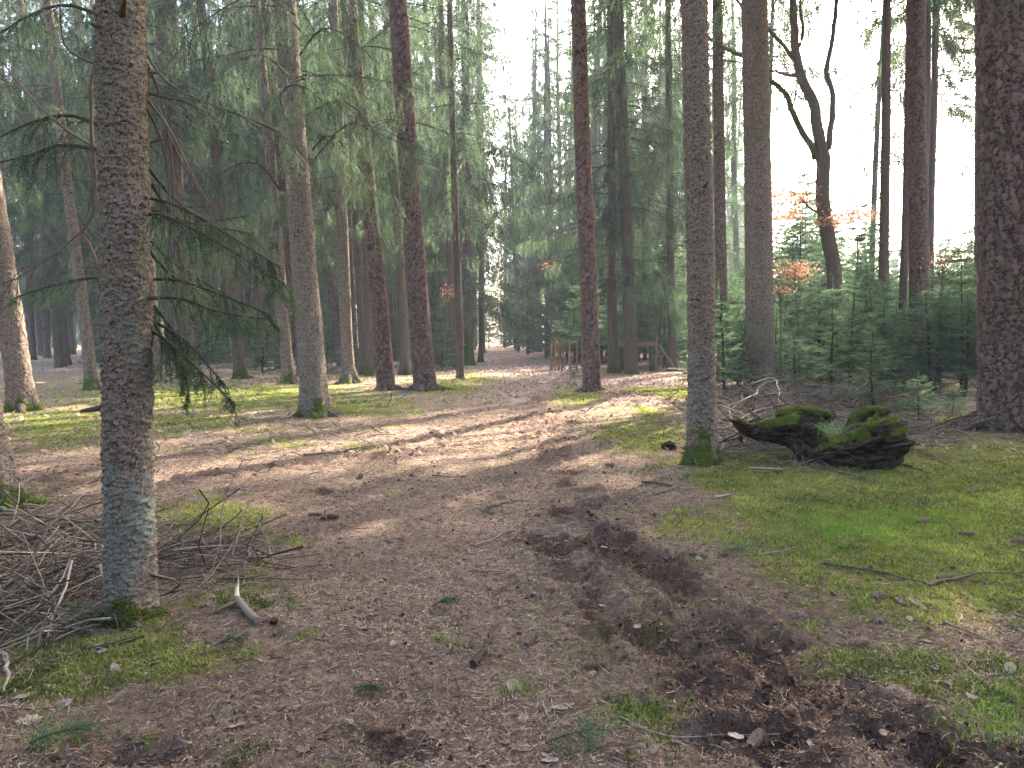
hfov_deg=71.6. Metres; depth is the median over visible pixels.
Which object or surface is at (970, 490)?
spruce cone
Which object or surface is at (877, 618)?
pine cone
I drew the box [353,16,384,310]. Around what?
spruce tree
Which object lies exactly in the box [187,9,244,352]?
spruce tree
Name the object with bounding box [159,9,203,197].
spruce tree
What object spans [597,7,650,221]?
spruce tree
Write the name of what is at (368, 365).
spruce tree
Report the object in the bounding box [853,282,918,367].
young spruce
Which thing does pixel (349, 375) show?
spruce tree
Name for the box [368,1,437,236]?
spruce tree
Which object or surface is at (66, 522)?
fallen branch
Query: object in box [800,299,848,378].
young spruce
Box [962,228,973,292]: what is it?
young spruce
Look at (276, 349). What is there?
spruce tree
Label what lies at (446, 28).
pine tree
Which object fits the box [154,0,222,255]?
spruce tree
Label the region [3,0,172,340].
spruce tree
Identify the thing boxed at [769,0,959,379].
spruce tree
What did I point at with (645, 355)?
spruce tree
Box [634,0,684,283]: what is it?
spruce tree
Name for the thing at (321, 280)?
pine tree
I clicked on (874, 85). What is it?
spruce tree
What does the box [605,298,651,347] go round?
young spruce
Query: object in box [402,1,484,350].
spruce tree
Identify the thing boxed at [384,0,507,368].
spruce tree
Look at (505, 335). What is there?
young spruce
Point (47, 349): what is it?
spruce tree
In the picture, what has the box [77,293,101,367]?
young spruce
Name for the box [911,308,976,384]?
young spruce
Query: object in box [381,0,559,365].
spruce tree
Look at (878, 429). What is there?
rotten stump
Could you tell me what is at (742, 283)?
young spruce
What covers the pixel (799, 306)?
young spruce
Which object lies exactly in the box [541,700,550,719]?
fallen stick
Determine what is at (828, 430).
bilberry shrub
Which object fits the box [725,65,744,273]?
spruce tree
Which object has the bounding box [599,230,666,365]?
young spruce
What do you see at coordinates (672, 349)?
spruce tree
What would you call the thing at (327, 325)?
spruce tree
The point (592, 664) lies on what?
spruce cone
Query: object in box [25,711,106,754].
needle sprig
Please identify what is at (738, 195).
spruce tree
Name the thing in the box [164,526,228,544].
fallen branch
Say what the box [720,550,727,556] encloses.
pine cone
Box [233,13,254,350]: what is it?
spruce tree
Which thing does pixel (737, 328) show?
young spruce
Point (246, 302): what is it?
spruce tree
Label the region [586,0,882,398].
spruce tree
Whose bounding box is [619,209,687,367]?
young spruce
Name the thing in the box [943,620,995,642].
fallen stick
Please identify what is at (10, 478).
spruce tree
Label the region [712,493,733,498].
fallen stick
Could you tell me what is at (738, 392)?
fallen branch
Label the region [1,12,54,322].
spruce tree
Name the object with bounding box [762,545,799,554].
fallen stick
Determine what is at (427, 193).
spruce tree
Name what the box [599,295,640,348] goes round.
young spruce
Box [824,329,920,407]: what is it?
young spruce
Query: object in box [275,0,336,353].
spruce tree
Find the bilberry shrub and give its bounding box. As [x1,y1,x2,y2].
[768,415,855,451]
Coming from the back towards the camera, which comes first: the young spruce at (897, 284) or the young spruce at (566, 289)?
the young spruce at (566, 289)
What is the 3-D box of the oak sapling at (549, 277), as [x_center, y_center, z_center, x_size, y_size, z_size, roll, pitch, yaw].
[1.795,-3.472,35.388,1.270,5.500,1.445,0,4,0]
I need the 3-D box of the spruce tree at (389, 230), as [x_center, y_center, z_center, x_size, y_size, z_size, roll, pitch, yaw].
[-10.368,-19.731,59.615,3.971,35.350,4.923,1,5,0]
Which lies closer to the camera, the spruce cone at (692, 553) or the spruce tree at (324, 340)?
the spruce cone at (692, 553)
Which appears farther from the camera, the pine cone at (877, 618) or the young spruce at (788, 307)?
the young spruce at (788, 307)
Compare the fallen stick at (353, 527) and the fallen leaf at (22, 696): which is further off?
the fallen stick at (353, 527)
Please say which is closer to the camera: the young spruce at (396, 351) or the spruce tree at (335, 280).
the young spruce at (396, 351)
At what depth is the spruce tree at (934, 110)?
33.55 m
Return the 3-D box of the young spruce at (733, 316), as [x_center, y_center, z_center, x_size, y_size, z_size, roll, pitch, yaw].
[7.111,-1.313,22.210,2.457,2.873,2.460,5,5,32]
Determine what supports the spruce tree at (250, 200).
on the ground at (930, 750)
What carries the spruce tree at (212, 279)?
on the ground at (930, 750)
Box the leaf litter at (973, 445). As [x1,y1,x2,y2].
[0,355,1023,458]
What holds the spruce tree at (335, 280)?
on the ground at (930, 750)
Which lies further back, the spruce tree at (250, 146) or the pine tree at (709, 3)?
the pine tree at (709, 3)
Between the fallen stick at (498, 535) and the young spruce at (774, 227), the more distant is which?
the young spruce at (774, 227)
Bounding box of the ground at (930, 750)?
[0,340,1023,767]
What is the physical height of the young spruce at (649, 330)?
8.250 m
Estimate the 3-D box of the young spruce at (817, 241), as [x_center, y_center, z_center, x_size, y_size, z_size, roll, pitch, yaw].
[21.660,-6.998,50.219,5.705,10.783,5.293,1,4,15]
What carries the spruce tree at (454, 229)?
on the ground at (930, 750)
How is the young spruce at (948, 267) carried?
on the ground at (930, 750)
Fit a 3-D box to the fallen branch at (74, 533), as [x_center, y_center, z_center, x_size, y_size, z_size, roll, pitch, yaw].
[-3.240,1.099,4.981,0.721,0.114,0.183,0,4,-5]
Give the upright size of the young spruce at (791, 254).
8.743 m
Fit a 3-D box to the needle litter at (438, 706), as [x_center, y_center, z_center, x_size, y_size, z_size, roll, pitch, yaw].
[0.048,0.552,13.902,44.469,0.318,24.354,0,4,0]
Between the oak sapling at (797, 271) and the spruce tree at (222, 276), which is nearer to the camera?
the oak sapling at (797, 271)
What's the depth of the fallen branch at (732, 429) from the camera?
10.59 m
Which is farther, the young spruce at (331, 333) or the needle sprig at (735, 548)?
the young spruce at (331, 333)
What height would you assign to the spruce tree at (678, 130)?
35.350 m
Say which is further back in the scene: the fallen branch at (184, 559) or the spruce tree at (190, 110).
the spruce tree at (190, 110)
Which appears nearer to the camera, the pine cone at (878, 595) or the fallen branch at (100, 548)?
the pine cone at (878, 595)
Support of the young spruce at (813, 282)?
on the ground at (930, 750)
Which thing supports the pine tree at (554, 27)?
on the ground at (930, 750)
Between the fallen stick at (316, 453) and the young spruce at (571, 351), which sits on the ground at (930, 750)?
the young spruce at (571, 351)
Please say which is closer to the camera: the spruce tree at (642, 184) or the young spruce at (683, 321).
the young spruce at (683, 321)
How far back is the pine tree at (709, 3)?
68.01 m
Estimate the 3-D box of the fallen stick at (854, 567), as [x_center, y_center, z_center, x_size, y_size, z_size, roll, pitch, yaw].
[2.284,1.211,4.480,0.585,0.091,0.094,3,5,39]
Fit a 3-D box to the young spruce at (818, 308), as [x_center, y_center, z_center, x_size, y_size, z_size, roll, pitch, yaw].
[9.028,-1.571,21.210,3.214,3.610,3.499,-2,1,-3]
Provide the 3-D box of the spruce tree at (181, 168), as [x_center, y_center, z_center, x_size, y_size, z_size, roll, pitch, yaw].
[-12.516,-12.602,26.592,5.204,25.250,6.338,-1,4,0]
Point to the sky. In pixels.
(784, 156)
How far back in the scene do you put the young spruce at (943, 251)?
44.15 m
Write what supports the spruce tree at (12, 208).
on the ground at (930, 750)
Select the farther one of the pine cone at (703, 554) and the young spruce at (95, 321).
the young spruce at (95, 321)
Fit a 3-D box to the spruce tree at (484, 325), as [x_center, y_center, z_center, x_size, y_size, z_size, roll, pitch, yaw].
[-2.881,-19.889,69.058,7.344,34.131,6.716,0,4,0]
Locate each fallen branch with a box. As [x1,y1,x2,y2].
[0,506,34,530]
[0,512,102,529]
[0,651,10,691]
[1,518,101,536]
[5,530,102,548]
[55,623,99,639]
[83,542,102,574]
[158,553,213,567]
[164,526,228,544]
[715,380,752,412]
[720,388,785,449]
[722,372,867,430]
[746,375,800,408]
[833,367,916,403]
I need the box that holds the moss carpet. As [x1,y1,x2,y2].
[0,368,1023,767]
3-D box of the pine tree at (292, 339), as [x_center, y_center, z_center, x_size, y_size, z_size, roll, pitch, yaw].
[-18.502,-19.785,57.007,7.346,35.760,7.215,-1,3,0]
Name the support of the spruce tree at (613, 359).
on the ground at (930, 750)
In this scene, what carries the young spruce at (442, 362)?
on the ground at (930, 750)
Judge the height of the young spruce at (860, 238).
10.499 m
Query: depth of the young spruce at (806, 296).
24.59 m
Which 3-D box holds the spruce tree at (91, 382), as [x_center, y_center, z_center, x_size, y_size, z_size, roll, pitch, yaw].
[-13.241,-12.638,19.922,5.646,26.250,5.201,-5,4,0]
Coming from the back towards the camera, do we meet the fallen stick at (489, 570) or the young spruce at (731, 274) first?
the young spruce at (731, 274)
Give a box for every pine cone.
[269,615,280,625]
[272,626,284,637]
[700,551,708,558]
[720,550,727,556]
[872,591,884,601]
[872,613,884,623]
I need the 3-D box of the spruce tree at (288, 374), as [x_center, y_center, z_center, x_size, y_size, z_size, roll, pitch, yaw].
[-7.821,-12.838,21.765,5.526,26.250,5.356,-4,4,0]
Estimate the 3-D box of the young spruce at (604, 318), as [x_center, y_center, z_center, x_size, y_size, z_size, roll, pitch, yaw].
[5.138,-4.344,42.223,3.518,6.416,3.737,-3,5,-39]
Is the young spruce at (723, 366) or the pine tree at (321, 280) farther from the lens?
the pine tree at (321, 280)
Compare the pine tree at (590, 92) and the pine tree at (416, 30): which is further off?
the pine tree at (590, 92)
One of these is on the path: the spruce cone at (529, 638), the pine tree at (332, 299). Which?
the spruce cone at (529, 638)
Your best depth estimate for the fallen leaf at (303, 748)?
2.60 m
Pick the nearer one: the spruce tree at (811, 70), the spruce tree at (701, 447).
the spruce tree at (701, 447)
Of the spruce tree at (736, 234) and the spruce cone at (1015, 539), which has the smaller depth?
the spruce cone at (1015, 539)
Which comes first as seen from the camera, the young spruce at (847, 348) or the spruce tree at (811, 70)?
the young spruce at (847, 348)
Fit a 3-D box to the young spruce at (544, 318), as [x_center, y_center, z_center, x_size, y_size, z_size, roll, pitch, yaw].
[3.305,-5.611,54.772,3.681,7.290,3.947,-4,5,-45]
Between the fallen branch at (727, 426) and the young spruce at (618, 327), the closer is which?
the fallen branch at (727, 426)
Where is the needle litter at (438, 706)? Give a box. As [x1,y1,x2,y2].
[0,378,1023,767]
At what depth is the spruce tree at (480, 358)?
43.05 m
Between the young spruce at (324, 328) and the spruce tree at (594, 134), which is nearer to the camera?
the young spruce at (324, 328)
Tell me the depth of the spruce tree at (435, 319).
39.25 m
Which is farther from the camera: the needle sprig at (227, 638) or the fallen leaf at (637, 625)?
the fallen leaf at (637, 625)
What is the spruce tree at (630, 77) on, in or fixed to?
on the ground at (930, 750)
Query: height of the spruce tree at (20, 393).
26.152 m
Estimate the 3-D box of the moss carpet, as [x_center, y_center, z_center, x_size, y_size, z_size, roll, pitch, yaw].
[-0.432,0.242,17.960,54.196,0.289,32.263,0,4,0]
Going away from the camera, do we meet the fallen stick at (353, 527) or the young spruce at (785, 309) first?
the fallen stick at (353, 527)
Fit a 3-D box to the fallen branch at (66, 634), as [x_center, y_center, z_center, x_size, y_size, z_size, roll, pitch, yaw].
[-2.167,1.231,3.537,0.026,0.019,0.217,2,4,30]
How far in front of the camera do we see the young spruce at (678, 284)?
48.53 m
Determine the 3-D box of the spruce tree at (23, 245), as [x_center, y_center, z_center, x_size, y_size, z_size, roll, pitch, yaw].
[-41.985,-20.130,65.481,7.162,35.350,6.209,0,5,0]
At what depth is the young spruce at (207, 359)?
34.59 m
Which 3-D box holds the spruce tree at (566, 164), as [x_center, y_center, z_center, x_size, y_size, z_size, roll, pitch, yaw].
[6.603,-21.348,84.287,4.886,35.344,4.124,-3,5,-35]
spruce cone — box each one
[308,512,321,515]
[327,514,340,519]
[367,724,397,737]
[523,631,536,646]
[582,659,607,669]
[680,550,696,555]
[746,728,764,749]
[844,638,869,647]
[916,517,929,522]
[936,573,955,579]
[957,530,975,535]
[967,488,978,492]
[1009,537,1023,541]
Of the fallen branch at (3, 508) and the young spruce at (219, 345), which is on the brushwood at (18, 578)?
the fallen branch at (3, 508)
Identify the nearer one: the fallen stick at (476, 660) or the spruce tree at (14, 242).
the fallen stick at (476, 660)
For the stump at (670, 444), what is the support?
on the ground at (930, 750)
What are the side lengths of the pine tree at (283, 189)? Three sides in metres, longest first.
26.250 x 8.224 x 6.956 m
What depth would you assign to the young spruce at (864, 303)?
29.12 m
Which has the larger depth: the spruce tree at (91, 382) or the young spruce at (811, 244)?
the young spruce at (811, 244)
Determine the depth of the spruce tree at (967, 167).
18.90 m
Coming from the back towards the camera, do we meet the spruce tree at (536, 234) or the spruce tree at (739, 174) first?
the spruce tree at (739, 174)
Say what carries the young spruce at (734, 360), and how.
on the ground at (930, 750)
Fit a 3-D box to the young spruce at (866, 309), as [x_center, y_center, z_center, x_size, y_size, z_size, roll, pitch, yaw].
[9.432,-1.494,20.062,3.192,3.592,2.931,1,1,15]
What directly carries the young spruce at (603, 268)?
on the ground at (930, 750)
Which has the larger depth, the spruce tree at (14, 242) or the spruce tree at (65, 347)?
the spruce tree at (14, 242)
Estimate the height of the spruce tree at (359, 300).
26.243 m
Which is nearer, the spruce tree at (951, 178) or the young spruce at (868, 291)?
the young spruce at (868, 291)
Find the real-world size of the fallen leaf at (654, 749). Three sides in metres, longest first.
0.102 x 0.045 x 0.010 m
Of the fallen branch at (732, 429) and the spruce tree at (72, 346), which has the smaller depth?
the fallen branch at (732, 429)
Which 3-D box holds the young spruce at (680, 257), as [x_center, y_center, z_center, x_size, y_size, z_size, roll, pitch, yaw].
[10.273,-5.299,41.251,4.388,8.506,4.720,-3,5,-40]
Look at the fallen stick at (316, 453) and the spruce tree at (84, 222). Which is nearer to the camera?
the fallen stick at (316, 453)
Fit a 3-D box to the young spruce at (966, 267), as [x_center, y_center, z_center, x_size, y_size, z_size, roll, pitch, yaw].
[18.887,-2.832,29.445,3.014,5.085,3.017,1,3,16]
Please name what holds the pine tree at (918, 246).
on the ground at (930, 750)
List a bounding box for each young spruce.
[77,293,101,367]
[172,295,232,367]
[204,325,232,363]
[209,329,230,359]
[232,324,280,373]
[244,306,273,362]
[273,329,295,363]
[321,318,335,361]
[324,332,340,373]
[325,326,335,360]
[336,322,373,369]
[354,333,392,372]
[390,303,444,365]
[391,297,448,365]
[410,308,466,370]
[438,264,477,343]
[438,313,448,359]
[439,320,448,360]
[476,293,504,347]
[494,301,513,347]
[496,274,535,352]
[499,289,525,350]
[503,271,541,354]
[514,240,565,358]
[527,265,562,356]
[530,260,577,356]
[532,227,605,362]
[544,256,580,358]
[544,297,577,359]
[550,275,607,357]
[556,283,607,356]
[566,364,582,377]
[569,230,622,361]
[572,264,622,362]
[596,241,619,348]
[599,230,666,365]
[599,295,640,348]
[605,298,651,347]
[607,256,661,360]
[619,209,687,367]
[622,236,687,367]
[639,291,686,365]
[643,232,687,361]
[666,282,785,399]
[666,288,686,347]
[674,357,687,375]
[675,254,685,357]
[715,268,744,344]
[715,268,779,386]
[715,271,744,343]
[715,300,744,384]
[717,320,777,381]
[727,256,741,289]
[733,263,744,304]
[739,303,808,385]
[772,179,809,304]
[773,149,850,293]
[773,168,820,297]
[773,195,826,322]
[773,209,815,366]
[773,232,796,300]
[773,281,817,374]
[773,327,849,392]
[775,273,872,387]
[775,294,803,365]
[775,302,800,357]
[776,279,823,359]
[776,326,805,380]
[777,279,876,392]
[782,197,845,318]
[782,277,834,372]
[786,268,913,388]
[786,270,823,342]
[791,311,846,378]
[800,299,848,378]
[803,182,847,265]
[803,225,847,294]
[809,212,854,307]
[811,242,846,293]
[822,185,892,307]
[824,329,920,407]
[830,253,906,380]
[830,267,915,380]
[831,208,854,289]
[838,274,872,355]
[838,299,928,394]
[842,211,908,307]
[843,223,878,282]
[844,277,877,354]
[846,222,878,303]
[851,299,962,390]
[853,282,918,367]
[854,269,911,371]
[872,271,976,392]
[875,281,908,340]
[888,370,952,418]
[890,280,933,338]
[897,249,976,389]
[905,288,977,397]
[907,268,949,336]
[907,312,959,380]
[909,239,976,392]
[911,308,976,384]
[927,381,975,415]
[931,285,974,373]
[934,228,959,290]
[934,246,962,323]
[934,276,976,375]
[943,262,976,316]
[944,275,976,360]
[948,277,976,380]
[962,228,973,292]
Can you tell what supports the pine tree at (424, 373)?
on the ground at (930, 750)
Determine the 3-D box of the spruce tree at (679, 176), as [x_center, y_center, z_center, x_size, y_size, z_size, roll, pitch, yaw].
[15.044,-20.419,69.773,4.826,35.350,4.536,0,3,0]
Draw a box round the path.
[68,346,810,767]
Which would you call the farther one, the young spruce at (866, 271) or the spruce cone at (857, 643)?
the young spruce at (866, 271)
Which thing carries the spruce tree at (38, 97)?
on the ground at (930, 750)
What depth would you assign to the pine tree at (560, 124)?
89.89 m
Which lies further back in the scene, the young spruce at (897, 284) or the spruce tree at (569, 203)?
the spruce tree at (569, 203)
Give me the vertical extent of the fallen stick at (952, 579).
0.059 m
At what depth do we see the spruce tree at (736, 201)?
43.71 m
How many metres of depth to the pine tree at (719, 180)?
23.59 m
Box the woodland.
[17,138,973,348]
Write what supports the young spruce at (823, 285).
on the ground at (930, 750)
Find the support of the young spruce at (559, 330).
on the ground at (930, 750)
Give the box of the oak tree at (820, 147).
[676,0,897,378]
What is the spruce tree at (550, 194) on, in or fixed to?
on the ground at (930, 750)
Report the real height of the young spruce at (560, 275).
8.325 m
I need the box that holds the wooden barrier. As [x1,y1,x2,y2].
[618,337,675,370]
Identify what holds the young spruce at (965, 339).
on the ground at (930, 750)
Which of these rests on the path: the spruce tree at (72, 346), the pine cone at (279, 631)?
the pine cone at (279, 631)
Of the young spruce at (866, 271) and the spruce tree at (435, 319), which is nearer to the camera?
the young spruce at (866, 271)
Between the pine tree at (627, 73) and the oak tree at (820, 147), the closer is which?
the oak tree at (820, 147)
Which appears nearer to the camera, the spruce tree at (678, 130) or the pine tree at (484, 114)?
the spruce tree at (678, 130)
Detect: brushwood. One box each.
[0,460,332,700]
[1,374,976,488]
[648,358,995,486]
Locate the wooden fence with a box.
[550,338,582,370]
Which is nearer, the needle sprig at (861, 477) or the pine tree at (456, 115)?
the needle sprig at (861, 477)
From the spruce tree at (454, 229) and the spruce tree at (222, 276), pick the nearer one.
the spruce tree at (454, 229)
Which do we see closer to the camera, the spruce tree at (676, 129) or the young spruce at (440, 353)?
the young spruce at (440, 353)
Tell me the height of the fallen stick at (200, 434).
0.081 m
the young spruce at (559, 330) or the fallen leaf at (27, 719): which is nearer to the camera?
the fallen leaf at (27, 719)
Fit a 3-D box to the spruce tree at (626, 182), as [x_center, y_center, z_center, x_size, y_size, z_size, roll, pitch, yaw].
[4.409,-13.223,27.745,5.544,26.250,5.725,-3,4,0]
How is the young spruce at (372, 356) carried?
on the ground at (930, 750)
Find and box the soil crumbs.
[16,386,1023,767]
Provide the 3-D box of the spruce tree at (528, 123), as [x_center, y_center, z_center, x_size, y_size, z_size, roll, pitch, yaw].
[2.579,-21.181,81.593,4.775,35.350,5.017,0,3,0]
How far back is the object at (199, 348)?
41.47 m
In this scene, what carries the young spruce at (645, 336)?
on the ground at (930, 750)
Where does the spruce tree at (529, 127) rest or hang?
on the ground at (930, 750)
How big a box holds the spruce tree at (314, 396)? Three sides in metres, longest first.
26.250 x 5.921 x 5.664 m
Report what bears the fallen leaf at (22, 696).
on the ground at (930, 750)
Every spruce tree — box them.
[0,0,66,359]
[0,0,89,413]
[0,0,92,364]
[0,0,100,367]
[0,0,154,390]
[0,0,342,630]
[0,17,23,351]
[0,59,51,272]
[0,396,58,516]
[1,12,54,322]
[1,43,38,255]
[2,0,80,358]
[2,21,78,357]
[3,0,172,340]
[18,8,73,297]
[20,14,85,354]
[25,0,234,383]
[27,0,95,353]
[49,0,151,361]
[51,22,87,357]
[64,2,210,293]
[91,0,259,378]
[144,0,283,379]
[146,0,257,375]
[146,15,220,353]
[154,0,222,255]
[155,0,221,348]
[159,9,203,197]
[168,0,444,419]
[171,0,356,384]
[183,0,267,321]
[185,0,250,351]
[186,7,243,355]
[186,22,209,340]
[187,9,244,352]
[191,69,243,354]
[202,0,322,360]
[205,0,280,364]
[207,0,337,368]
[208,27,268,357]
[224,30,277,312]
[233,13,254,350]
[237,0,336,335]
[238,0,398,384]
[269,0,357,333]
[270,0,425,374]
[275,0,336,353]
[298,1,333,199]
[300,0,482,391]
[307,0,392,362]
[307,0,440,375]
[314,7,362,352]
[316,11,338,300]
[316,67,353,354]
[320,0,467,374]
[323,16,392,305]
[324,1,391,350]
[352,1,425,360]
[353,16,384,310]
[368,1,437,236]
[369,1,425,351]
[374,0,542,378]
[378,29,406,302]
[379,0,486,361]
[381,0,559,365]
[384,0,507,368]
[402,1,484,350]
[405,1,438,332]
[422,0,540,361]
[424,1,462,263]
[449,3,492,217]
[460,16,515,352]
[471,100,498,349]
[488,106,520,346]
[494,63,529,349]
[494,79,525,349]
[496,89,528,348]
[498,0,565,352]
[509,71,557,282]
[510,12,576,353]
[513,0,713,373]
[513,116,556,351]
[514,18,544,351]
[515,68,544,272]
[518,0,572,356]
[519,40,568,307]
[547,4,633,358]
[552,60,577,296]
[553,23,602,288]
[555,117,573,305]
[556,69,576,300]
[558,0,685,374]
[570,60,619,238]
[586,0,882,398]
[589,6,619,355]
[596,0,665,276]
[596,0,740,370]
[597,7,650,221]
[597,12,637,210]
[604,0,681,359]
[618,3,674,275]
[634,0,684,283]
[635,14,654,297]
[636,7,665,350]
[646,1,685,277]
[650,31,684,264]
[653,1,686,261]
[655,7,685,262]
[675,0,863,149]
[676,0,728,467]
[681,0,744,289]
[686,11,744,286]
[709,0,778,302]
[709,25,730,276]
[724,85,744,266]
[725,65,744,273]
[726,72,780,274]
[726,96,743,265]
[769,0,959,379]
[825,0,943,285]
[847,0,974,268]
[858,0,974,154]
[891,0,974,37]
[896,0,908,380]
[928,2,937,362]
[934,0,976,312]
[944,64,975,280]
[946,11,974,116]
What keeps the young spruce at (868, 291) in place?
on the ground at (930, 750)
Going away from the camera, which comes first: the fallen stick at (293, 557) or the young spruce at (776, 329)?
the fallen stick at (293, 557)
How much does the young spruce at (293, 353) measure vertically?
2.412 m
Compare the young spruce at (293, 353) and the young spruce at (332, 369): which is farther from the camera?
the young spruce at (293, 353)
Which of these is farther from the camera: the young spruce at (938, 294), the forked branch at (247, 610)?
the young spruce at (938, 294)
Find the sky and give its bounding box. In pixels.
[1,0,974,339]
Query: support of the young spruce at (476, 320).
on the ground at (930, 750)
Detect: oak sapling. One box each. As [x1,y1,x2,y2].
[439,281,454,371]
[537,261,560,335]
[771,284,797,384]
[773,259,823,388]
[920,247,967,393]
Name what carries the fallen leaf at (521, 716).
on the path
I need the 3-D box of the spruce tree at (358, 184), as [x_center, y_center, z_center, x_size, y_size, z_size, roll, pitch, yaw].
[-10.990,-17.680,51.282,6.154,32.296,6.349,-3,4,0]
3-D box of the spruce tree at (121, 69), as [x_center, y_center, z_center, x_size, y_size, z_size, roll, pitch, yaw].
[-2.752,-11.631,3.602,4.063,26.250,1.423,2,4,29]
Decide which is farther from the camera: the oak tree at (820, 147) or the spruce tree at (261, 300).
the spruce tree at (261, 300)
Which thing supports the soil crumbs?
on the ground at (930, 750)
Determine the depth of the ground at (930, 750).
5.53 m
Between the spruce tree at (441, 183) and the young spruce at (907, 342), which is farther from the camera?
the spruce tree at (441, 183)
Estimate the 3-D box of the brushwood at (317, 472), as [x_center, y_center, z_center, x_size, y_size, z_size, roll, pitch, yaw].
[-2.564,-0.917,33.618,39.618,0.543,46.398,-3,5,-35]
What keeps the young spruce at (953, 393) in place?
on the ground at (930, 750)
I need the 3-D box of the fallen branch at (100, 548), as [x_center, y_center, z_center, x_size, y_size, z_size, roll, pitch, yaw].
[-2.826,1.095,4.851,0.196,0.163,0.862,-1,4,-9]
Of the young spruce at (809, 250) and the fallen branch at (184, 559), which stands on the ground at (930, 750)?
the young spruce at (809, 250)
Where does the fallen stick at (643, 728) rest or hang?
on the path
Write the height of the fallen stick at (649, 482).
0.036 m
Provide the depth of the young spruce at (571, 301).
45.99 m
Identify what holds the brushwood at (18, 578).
on the ground at (930, 750)
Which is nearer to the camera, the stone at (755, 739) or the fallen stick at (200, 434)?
the stone at (755, 739)
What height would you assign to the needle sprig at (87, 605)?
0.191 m
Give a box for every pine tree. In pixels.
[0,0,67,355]
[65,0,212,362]
[206,0,243,344]
[228,0,342,365]
[260,0,298,375]
[291,2,327,355]
[319,10,323,317]
[340,0,405,391]
[356,0,427,84]
[411,0,505,330]
[445,0,497,310]
[456,83,499,240]
[514,0,590,352]
[542,0,602,202]
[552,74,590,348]
[562,0,624,250]
[566,0,651,283]
[570,0,606,392]
[592,0,769,381]
[654,0,741,133]
[902,0,941,383]
[938,0,974,55]
[941,0,1023,432]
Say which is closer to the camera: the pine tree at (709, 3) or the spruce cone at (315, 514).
the spruce cone at (315, 514)
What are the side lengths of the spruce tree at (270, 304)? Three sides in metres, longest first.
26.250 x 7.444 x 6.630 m
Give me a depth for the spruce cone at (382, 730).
2.66 m
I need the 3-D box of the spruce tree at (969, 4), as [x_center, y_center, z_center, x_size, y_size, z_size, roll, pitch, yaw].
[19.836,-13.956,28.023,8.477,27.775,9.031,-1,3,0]
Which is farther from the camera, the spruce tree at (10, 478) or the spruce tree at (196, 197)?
the spruce tree at (196, 197)
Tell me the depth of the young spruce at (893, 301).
28.00 m
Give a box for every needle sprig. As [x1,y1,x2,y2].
[14,595,100,618]
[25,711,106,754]
[45,606,128,636]
[215,629,250,645]
[353,681,389,695]
[432,594,461,606]
[480,503,502,513]
[488,498,530,507]
[545,710,612,756]
[719,541,763,555]
[853,474,873,483]
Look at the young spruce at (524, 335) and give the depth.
61.91 m
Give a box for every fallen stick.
[165,424,238,438]
[257,553,319,565]
[303,451,333,455]
[339,523,367,528]
[432,474,464,477]
[469,625,494,667]
[472,568,510,571]
[473,520,522,545]
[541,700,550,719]
[619,716,779,737]
[642,480,672,485]
[653,485,681,494]
[679,487,695,489]
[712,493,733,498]
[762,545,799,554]
[812,615,844,636]
[824,562,925,583]
[928,571,1023,586]
[934,456,1019,477]
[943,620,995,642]
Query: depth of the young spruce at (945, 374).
23.60 m
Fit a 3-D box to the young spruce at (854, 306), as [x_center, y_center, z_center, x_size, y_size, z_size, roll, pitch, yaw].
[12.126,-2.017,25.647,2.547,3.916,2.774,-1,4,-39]
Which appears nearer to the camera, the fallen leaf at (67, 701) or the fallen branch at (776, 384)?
the fallen leaf at (67, 701)
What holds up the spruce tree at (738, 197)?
on the ground at (930, 750)
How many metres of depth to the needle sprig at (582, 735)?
2.60 m
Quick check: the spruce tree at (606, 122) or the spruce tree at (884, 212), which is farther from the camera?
the spruce tree at (606, 122)
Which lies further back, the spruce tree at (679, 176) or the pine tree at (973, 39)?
the spruce tree at (679, 176)
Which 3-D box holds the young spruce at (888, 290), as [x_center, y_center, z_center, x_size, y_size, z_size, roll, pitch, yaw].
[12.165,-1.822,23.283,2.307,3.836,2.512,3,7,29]
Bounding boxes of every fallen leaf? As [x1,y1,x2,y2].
[12,691,36,698]
[15,714,42,724]
[57,697,72,707]
[110,663,119,672]
[218,706,233,728]
[225,722,245,727]
[283,703,301,710]
[297,742,311,752]
[506,677,521,691]
[509,742,529,750]
[518,712,526,722]
[541,757,558,761]
[552,705,567,709]
[633,623,640,627]
[643,743,657,752]
[728,732,743,738]
[879,729,887,735]
[895,596,905,604]
[909,599,928,609]
[964,692,984,701]
[1004,662,1015,672]
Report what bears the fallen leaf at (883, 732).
on the ground at (930, 750)
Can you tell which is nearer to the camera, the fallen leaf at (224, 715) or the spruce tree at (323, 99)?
the fallen leaf at (224, 715)
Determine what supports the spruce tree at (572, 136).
on the ground at (930, 750)
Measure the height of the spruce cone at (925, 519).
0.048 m
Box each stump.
[661,440,676,449]
[728,405,915,469]
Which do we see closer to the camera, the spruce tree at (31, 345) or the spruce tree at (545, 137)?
the spruce tree at (31, 345)
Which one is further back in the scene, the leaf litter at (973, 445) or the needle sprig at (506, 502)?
the leaf litter at (973, 445)
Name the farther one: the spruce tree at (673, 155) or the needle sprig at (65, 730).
the spruce tree at (673, 155)
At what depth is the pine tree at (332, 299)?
36.63 m
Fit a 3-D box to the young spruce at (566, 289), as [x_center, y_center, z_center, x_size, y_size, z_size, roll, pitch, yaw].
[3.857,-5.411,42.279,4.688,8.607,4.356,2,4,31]
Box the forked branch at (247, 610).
[214,575,260,623]

